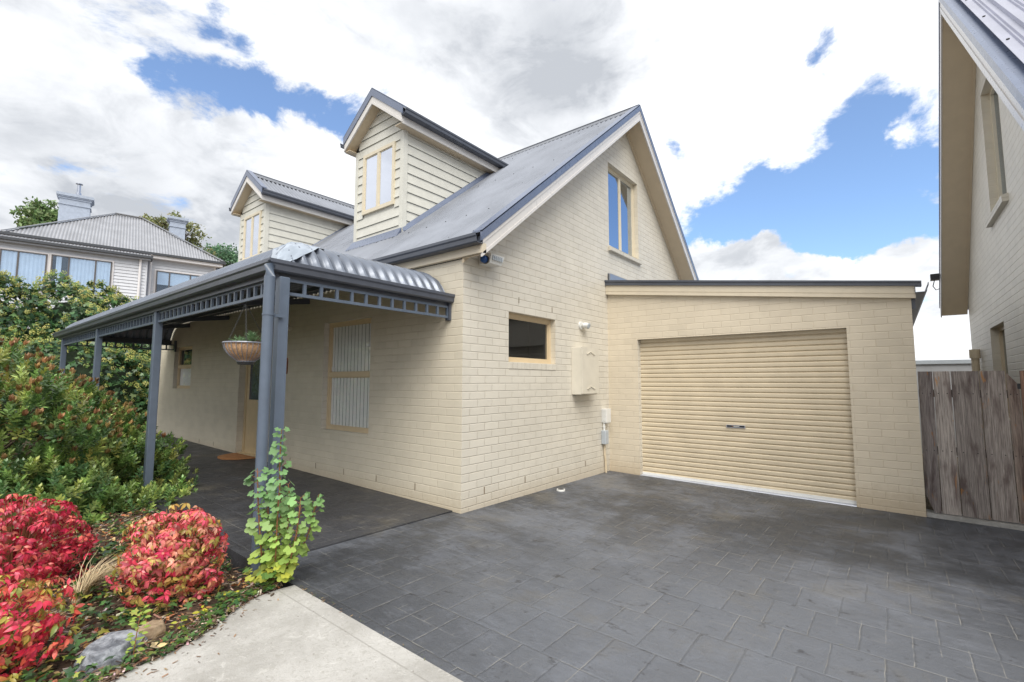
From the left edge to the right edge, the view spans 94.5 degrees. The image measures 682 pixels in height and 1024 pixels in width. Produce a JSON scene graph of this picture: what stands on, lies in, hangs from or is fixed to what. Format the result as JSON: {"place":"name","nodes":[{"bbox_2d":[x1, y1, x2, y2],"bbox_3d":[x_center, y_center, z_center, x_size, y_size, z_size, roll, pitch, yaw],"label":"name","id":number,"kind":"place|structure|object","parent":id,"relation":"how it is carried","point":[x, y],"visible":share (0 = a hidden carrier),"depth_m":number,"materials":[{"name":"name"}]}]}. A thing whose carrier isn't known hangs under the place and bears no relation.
{"place":"outdoors","nodes":[
{"label":"outdoors","id":0,"kind":"place"},
{"bbox_2d":[0,440,284,681],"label":"garden bed","id":1,"kind":"object","parent":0,"point":[61,664],"visible":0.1,"depth_m":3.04,"materials":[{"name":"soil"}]},
{"bbox_2d":[0,568,84,681],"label":"red shrub","id":2,"kind":"object","parent":1,"relation":"on","point":[30,630],"visible":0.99,"depth_m":2.39,"materials":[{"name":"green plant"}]},
{"bbox_2d":[0,493,99,599],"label":"red shrub","id":3,"kind":"object","parent":1,"relation":"on","point":[28,549],"visible":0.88,"depth_m":3.31,"materials":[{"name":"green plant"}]},
{"bbox_2d":[64,549,122,602],"bbox_3d":[-2.703,1.566,3.196,0.556,0.255,0.396,-2,-5,21],"label":"dry grass tuft","id":4,"kind":"object","parent":1,"relation":"on","point":[93,579],"visible":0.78,"depth_m":3.13,"materials":[{"name":"beige plant"}]},
{"bbox_2d":[0,337,198,535],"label":"leafy shrub","id":5,"kind":"object","parent":1,"relation":"on","point":[92,423],"visible":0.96,"depth_m":5.30,"materials":[{"name":"green plant"}]},
{"bbox_2d":[71,629,147,678],"bbox_3d":[-2.119,1.658,2.512,0.256,0.143,0.322,0,-5,4],"label":"garden rock","id":6,"kind":"object","parent":1,"relation":"on","point":[102,648],"visible":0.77,"depth_m":2.45,"materials":[{"name":"grey stone"}]},
{"bbox_2d":[102,570,117,585],"bbox_3d":[-2.799,1.664,3.315,0.101,0.138,0.110,-4,-6,38],"label":"seedling","id":7,"kind":"object","parent":1,"relation":"on","point":[111,579],"visible":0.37,"depth_m":3.30,"materials":[{"name":"green plant"}]},
{"bbox_2d":[0,501,274,681],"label":"ground ivy","id":8,"kind":"object","parent":1,"relation":"on","point":[69,673],"visible":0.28,"depth_m":2.93,"materials":[{"name":"green plant"}]},
{"bbox_2d":[125,605,152,656],"bbox_3d":[-1.964,1.542,2.490,0.116,0.257,0.114,-4,-6,38],"label":"seedling","id":9,"kind":"object","parent":1,"relation":"on","point":[133,623],"visible":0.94,"depth_m":2.49,"materials":[{"name":"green plant"}]},
{"bbox_2d":[0,510,279,681],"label":"leaf litter","id":10,"kind":"object","parent":1,"relation":"on","point":[111,620],"visible":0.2,"depth_m":3.02,"materials":[{"name":"brown plant"}]},
{"bbox_2d":[138,620,165,640],"bbox_3d":[-2.068,1.682,2.702,0.123,0.134,0.181,-1,-5,17],"label":"garden rock","id":11,"kind":"object","parent":1,"relation":"on","point":[155,628],"visible":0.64,"depth_m":2.69,"materials":[{"name":"beige stone"}]},
{"bbox_2d":[105,503,228,613],"bbox_3d":[-2.319,1.428,3.231,0.716,0.631,0.721,-4,-6,38],"label":"red shrub","id":12,"kind":"object","parent":1,"relation":"on","point":[163,547],"visible":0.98,"depth_m":3.10,"materials":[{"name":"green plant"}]},
{"bbox_2d":[69,581,279,681],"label":"edge ivy","id":13,"kind":"object","parent":1,"relation":"on","point":[185,638],"visible":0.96,"depth_m":2.67,"materials":[{"name":"green plant"}]},
{"bbox_2d":[170,619,186,631],"bbox_3d":[-1.933,1.659,2.757,0.100,0.080,0.087,-4,-6,38],"label":"seedling","id":14,"kind":"object","parent":1,"relation":"on","point":[174,622],"visible":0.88,"depth_m":2.76,"materials":[{"name":"yellow plant"}]},
{"bbox_2d":[192,605,206,618],"bbox_3d":[-1.940,1.712,2.959,0.091,0.087,0.072,-1,-5,14],"label":"seedling","id":15,"kind":"object","parent":1,"relation":"on","point":[196,612],"visible":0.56,"depth_m":2.96,"materials":[{"name":"yellow plant"}]},
{"bbox_2d":[242,426,324,583],"bbox_3d":[-1.652,1.196,3.413,0.523,1.128,0.404,-2,-5,19],"label":"currant shrub","id":16,"kind":"object","parent":1,"relation":"on","point":[284,555],"visible":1,"depth_m":3.41,"materials":[{"name":"green plant"}]},
{"bbox_2d":[80,432,451,577],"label":"veranda floor","id":17,"kind":"structure","parent":0,"point":[351,511],"depth_m":5.58,"materials":[{"name":"grey tile"}]},
{"bbox_2d":[217,453,254,459],"bbox_3d":[-5.118,2.119,8.665,0.840,0.022,0.440,-4,-6,38],"label":"doormat","id":18,"kind":"object","parent":17,"relation":"on","point":[233,456],"visible":1,"depth_m":8.63,"materials":[{"name":"brown fabric"}]},
{"bbox_2d":[111,585,462,681],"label":"footpath","id":19,"kind":"structure","parent":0,"point":[293,633],"depth_m":2.57,"materials":[{"name":"concrete"}]},
{"bbox_2d":[113,593,278,681],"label":"path debris","id":20,"kind":"object","parent":19,"relation":"on","point":[187,652],"visible":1,"depth_m":2.51,"materials":[{"name":"brown plant"}]},
{"bbox_2d":[0,0,971,360],"label":"sky","id":21,"kind":"structure","parent":0,"point":[792,139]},
{"bbox_2d":[271,471,1023,681],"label":"driveway","id":22,"kind":"structure","parent":0,"point":[588,579],"depth_m":3.49,"materials":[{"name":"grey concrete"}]},
{"bbox_2d":[300,511,842,678],"bbox_3d":[1.385,1.886,4.284,3.865,0.113,5.098,-4,-6,38],"label":"driveway debris","id":23,"kind":"object","parent":22,"relation":"on","point":[403,644],"visible":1,"depth_m":3.17,"materials":[{"name":"brown plant"}]},
{"bbox_2d":[926,509,1023,530],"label":"gate kerb","id":24,"kind":"structure","parent":22,"relation":"on","point":[987,522],"depth_m":5.38,"materials":[{"name":"concrete"}]},
{"bbox_2d":[938,0,1023,496],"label":"neighbouring house","id":25,"kind":"structure","parent":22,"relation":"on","point":[981,141],"depth_m":7.14,"materials":[{"name":"paint"}]},
{"bbox_2d":[930,273,939,289],"bbox_3d":[8.452,-1.170,9.458,0.140,0.327,0.150,-4,-6,38],"label":"flood lamp","id":26,"kind":"object","parent":25,"relation":"attached to","point":[934,277],"visible":1,"depth_m":9.42,"materials":[{"name":"black plastic"}]},
{"bbox_2d":[989,87,1006,197],"bbox_3d":[6.782,-2.801,6.513,0.055,1.900,1.240,-4,-6,38],"label":"window","id":27,"kind":"structure","parent":25,"relation":"in","point":[994,99],"depth_m":6.92,"materials":[{"name":"beige glass"}]},
{"bbox_2d":[998,326,1009,417],"bbox_3d":[7.373,0.447,6.983,0.055,1.390,1.190,-4,-6,38],"label":"window","id":28,"kind":"structure","parent":25,"relation":"in","point":[1001,330],"depth_m":7.42,"materials":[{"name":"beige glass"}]},
{"bbox_2d":[1019,371,1023,418],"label":"gate post","id":29,"kind":"object","parent":22,"relation":"on","point":[1021,373],"visible":1,"depth_m":5.18,"materials":[{"name":"brown wood"}]},
{"bbox_2d":[918,371,1023,523],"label":"paling gate","id":30,"kind":"structure","parent":29,"relation":"attached to","point":[969,394],"depth_m":5.45,"materials":[{"name":"brown wood"}]},
{"bbox_2d":[922,454,1019,521],"bbox_3d":[8.649,2.597,9.390,1.080,0.337,10.100,-4,-6,38],"label":"side passage","id":31,"kind":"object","parent":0,"point":[929,505],"depth_m":6.56},
{"bbox_2d":[916,359,971,456],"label":"building","id":32,"kind":"structure","parent":31,"relation":"on","point":[942,365],"depth_m":11.06,"materials":[{"name":"concrete"}]},
{"bbox_3d":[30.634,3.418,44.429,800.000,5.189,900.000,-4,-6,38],"label":"ground","id":33,"kind":"structure","parent":0,"visible":0},
{"bbox_2d":[9,196,58,228],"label":"broadleaf tree","id":34,"kind":"object","parent":33,"relation":"on","point":[36,211],"visible":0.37,"depth_m":44.23,"materials":[{"name":"green plant"}]},
{"bbox_2d":[0,269,151,440],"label":"ivy hedge","id":35,"kind":"object","parent":33,"relation":"on","point":[124,374],"visible":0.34,"depth_m":13.07,"materials":[{"name":"green plant"}]},
{"bbox_2d":[0,183,225,327],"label":"weatherboard house","id":36,"kind":"structure","parent":33,"relation":"on","point":[132,256],"depth_m":28.43,"materials":[{"name":"white wood"}]},
{"bbox_2d":[0,247,49,292],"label":"window","id":37,"kind":"structure","parent":36,"relation":"in","point":[27,264],"depth_m":25.36,"materials":[{"name":"white glass"}]},
{"bbox_2d":[48,253,113,297],"bbox_3d":[-24.352,-3.653,26.802,0.564,2.250,2.702,-4,-6,40],"label":"window","id":38,"kind":"structure","parent":36,"relation":"in","point":[83,270],"depth_m":26.86,"materials":[{"name":"glass"}]},
{"bbox_2d":[153,269,200,292],"bbox_3d":[-21.498,-3.632,30.690,0.561,1.680,2.682,-4,-6,40],"label":"window","id":39,"kind":"structure","parent":36,"relation":"in","point":[163,279],"depth_m":30.28,"materials":[{"name":"glass"}]},
{"bbox_2d":[139,210,225,266],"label":"broadleaf tree","id":40,"kind":"object","parent":33,"relation":"on","point":[161,221],"visible":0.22,"depth_m":44.87,"materials":[{"name":"green plant"}]},
{"bbox_2d":[203,242,238,265],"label":"broadleaf tree","id":41,"kind":"object","parent":33,"relation":"on","point":[227,256],"visible":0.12,"depth_m":57.52,"materials":[{"name":"green plant"}]},
{"bbox_2d":[51,88,928,576],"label":"brick house","id":42,"kind":"structure","parent":33,"relation":"on","point":[425,354],"depth_m":7.00,"materials":[{"name":"beige brick"}]},
{"bbox_2d":[177,346,191,388],"bbox_3d":[-7.701,0.652,11.540,1.200,1.005,0.418,-4,-6,38],"label":"window","id":43,"kind":"structure","parent":42,"relation":"in","point":[185,353],"depth_m":11.69,"materials":[{"name":"beige glass"}]},
{"bbox_2d":[222,296,260,364],"bbox_3d":[-2.538,-0.100,4.546,0.438,0.653,0.412,-4,-6,38],"label":"hanging basket","id":44,"kind":"object","parent":42,"relation":"hanging from","point":[240,350],"visible":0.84,"depth_m":4.43,"materials":[{"name":"brown wicker"}]},
{"bbox_2d":[237,359,259,457],"bbox_3d":[-4.903,1.106,9.036,0.960,2.190,0.170,-4,-6,38],"label":"front door","id":45,"kind":"structure","parent":42,"relation":"in","point":[252,371],"depth_m":9.13,"materials":[{"name":"beige wood"}]},
{"bbox_2d":[326,318,370,433],"bbox_3d":[-2.284,0.524,7.206,1.230,1.645,0.418,-4,-6,38],"label":"window","id":46,"kind":"structure","parent":42,"relation":"in","point":[348,385],"depth_m":7.15,"materials":[{"name":"beige glass"}]},
{"bbox_2d":[479,252,504,267],"bbox_3d":[-0.272,-1.015,5.814,0.202,0.180,0.333,-4,-6,38],"label":"alarm siren","id":47,"kind":"object","parent":42,"relation":"attached to","point":[489,260],"visible":0.96,"depth_m":5.76,"materials":[{"name":"white plastic"}]},
{"bbox_2d":[509,313,550,363],"bbox_3d":[0.074,-0.007,6.796,0.410,0.660,1.103,-4,-6,38],"label":"window","id":48,"kind":"structure","parent":42,"relation":"in","point":[529,337],"depth_m":7.15,"materials":[{"name":"beige glass"}]},
{"bbox_2d":[578,322,590,329],"bbox_3d":[1.184,-0.249,7.632,0.137,0.130,0.210,-4,-6,38],"label":"sensor light","id":49,"kind":"object","parent":42,"relation":"attached to","point":[582,325],"visible":1,"depth_m":7.59,"materials":[{"name":"white plastic"}]},
{"bbox_2d":[571,347,598,394],"bbox_3d":[1.165,0.474,7.487,0.213,0.733,0.517,-4,-6,38],"label":"meter box","id":50,"kind":"object","parent":42,"relation":"attached to","point":[585,370],"visible":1,"depth_m":7.33,"materials":[{"name":"paint"}]},
{"bbox_2d":[581,347,598,393],"bbox_3d":[1.234,0.462,7.432,0.036,0.718,0.517,-4,-6,38],"label":"door","id":51,"kind":"structure","parent":50,"relation":"in","point":[589,356],"depth_m":7.40,"materials":[{"name":"paint"}]},
{"bbox_2d":[601,423,608,472],"bbox_3d":[1.576,1.810,7.994,0.084,0.871,0.131,-4,-6,38],"label":"junction box","id":52,"kind":"object","parent":42,"relation":"attached to","point":[604,437],"visible":0.97,"depth_m":7.99,"materials":[{"name":"grey plastic"}]},
{"bbox_2d":[601,408,610,423],"bbox_3d":[1.610,1.279,8.070,0.099,0.250,0.180,-4,-6,38],"label":"isolator box","id":53,"kind":"object","parent":42,"relation":"attached to","point":[606,415],"visible":1,"depth_m":8.01,"materials":[{"name":"white plastic"}]},
{"bbox_2d":[608,167,633,256],"bbox_3d":[2.073,-2.472,9.239,0.060,1.575,1.290,-4,-6,38],"label":"window","id":54,"kind":"structure","parent":42,"relation":"in","point":[620,192],"depth_m":9.29,"materials":[{"name":"beige glass"}]},
{"bbox_2d":[640,329,856,506],"bbox_3d":[3.319,1.018,7.108,2.982,2.399,0.220,-4,-6,38],"label":"roller door","id":55,"kind":"structure","parent":42,"relation":"in","point":[768,413],"depth_m":6.94,"materials":[{"name":"beige metal"}]}
]}

